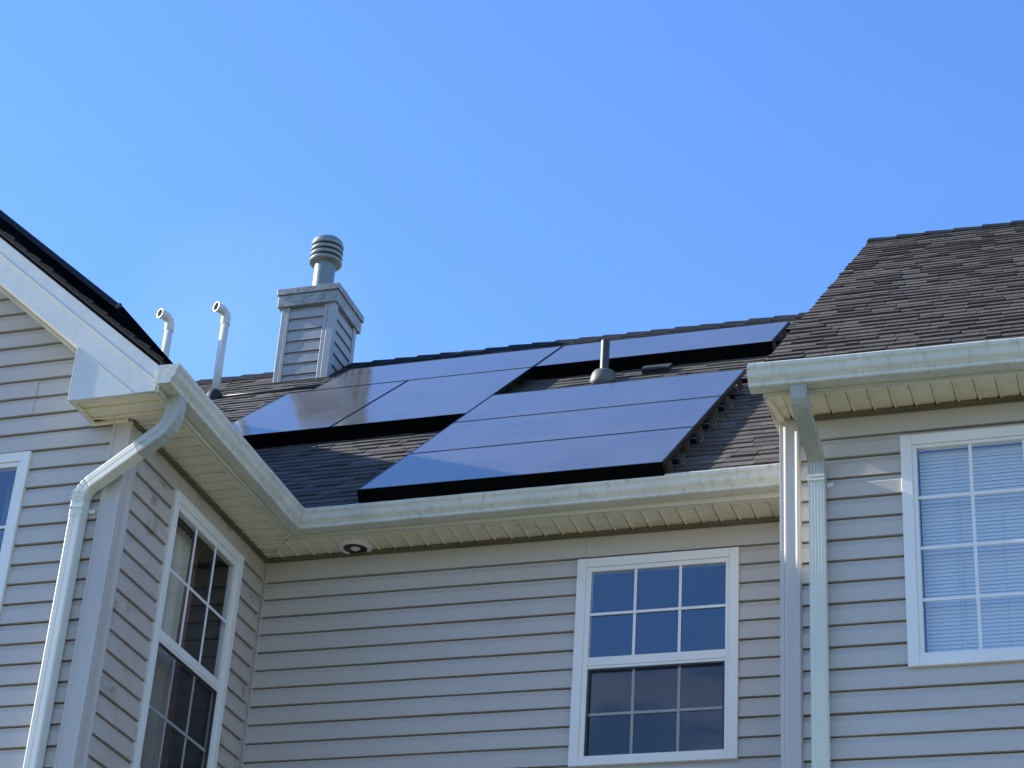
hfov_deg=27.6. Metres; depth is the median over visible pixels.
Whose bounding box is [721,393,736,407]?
mounting rail
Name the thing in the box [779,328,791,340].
mounting rail
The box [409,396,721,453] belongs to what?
solar panel
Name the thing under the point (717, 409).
mounting rail
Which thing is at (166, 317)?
vent pipe
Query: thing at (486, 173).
sky
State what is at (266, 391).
conduit
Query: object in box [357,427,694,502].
solar panel
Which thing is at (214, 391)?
vent pipe
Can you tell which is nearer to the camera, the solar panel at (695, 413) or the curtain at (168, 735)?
the curtain at (168, 735)
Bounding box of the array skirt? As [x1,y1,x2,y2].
[112,303,172,363]
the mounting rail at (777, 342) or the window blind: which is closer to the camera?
the window blind
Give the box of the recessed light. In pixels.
[338,539,372,553]
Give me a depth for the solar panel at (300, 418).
17.14 m
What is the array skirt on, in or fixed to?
on the house at (628, 623)
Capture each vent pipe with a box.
[157,308,173,357]
[207,302,230,399]
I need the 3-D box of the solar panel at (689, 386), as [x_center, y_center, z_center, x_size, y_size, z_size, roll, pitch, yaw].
[0.683,0.102,15.851,2.055,0.037,1.055,-6,9,17]
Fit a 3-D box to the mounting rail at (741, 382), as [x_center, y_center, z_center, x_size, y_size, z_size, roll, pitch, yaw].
[0.813,0.138,16.127,2.074,0.164,0.170,-6,-31,17]
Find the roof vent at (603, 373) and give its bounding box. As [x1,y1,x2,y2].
[590,339,616,383]
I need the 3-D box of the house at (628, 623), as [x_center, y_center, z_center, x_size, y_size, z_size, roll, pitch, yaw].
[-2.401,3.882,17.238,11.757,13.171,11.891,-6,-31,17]
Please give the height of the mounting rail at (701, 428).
0.164 m
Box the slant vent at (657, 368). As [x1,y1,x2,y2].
[640,363,672,374]
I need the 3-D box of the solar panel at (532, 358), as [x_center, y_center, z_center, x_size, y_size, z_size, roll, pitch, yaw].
[-0.659,-0.126,18.608,2.055,0.036,1.035,-6,9,17]
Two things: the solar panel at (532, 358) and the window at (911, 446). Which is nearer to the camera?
the window at (911, 446)
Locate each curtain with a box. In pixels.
[140,524,191,767]
[160,544,198,767]
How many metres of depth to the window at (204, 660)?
13.48 m
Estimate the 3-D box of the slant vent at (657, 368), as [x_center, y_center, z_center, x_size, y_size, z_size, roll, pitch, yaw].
[1.198,-0.127,17.291,0.244,0.148,0.162,-6,-31,17]
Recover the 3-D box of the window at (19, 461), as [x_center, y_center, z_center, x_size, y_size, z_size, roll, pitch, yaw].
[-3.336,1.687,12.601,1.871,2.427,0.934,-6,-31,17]
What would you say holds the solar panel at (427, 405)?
on the mounting rail
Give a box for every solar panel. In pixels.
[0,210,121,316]
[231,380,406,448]
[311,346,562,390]
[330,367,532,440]
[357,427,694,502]
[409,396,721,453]
[455,369,745,421]
[534,321,789,379]
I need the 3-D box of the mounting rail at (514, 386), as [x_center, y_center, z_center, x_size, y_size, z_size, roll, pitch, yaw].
[-0.993,0.147,17.830,2.264,0.164,0.170,-6,-31,17]
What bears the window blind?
hanging from the house at (880, 368)
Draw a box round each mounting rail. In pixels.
[507,379,522,392]
[664,458,679,473]
[677,437,699,454]
[692,423,710,440]
[705,406,724,422]
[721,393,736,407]
[735,378,748,391]
[772,340,781,351]
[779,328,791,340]
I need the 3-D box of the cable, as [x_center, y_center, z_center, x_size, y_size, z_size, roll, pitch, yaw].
[1.079,0.479,13.444,0.071,0.124,0.037,-6,-31,17]
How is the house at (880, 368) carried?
on the lawn
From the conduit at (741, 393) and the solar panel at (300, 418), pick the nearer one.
the conduit at (741, 393)
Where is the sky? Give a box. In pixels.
[0,0,1023,380]
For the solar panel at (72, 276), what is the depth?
13.49 m
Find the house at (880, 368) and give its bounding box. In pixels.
[747,220,1023,767]
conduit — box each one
[218,385,319,397]
[735,392,762,395]
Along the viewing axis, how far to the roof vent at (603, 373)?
17.25 m
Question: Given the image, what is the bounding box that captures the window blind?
[919,444,1023,652]
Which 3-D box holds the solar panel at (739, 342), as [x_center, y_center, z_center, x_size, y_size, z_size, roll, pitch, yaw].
[1.315,-0.292,18.008,2.057,0.118,1.041,-6,9,17]
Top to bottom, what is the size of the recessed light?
0.040 m
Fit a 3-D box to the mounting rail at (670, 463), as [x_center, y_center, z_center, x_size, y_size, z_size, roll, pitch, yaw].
[0.080,0.655,13.559,2.074,0.164,0.170,-6,-31,17]
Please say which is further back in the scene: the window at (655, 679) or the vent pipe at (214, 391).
the vent pipe at (214, 391)
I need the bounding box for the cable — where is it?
[675,452,684,465]
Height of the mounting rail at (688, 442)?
0.164 m
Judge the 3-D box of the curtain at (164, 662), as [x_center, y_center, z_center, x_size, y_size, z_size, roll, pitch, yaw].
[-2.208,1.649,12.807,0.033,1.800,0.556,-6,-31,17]

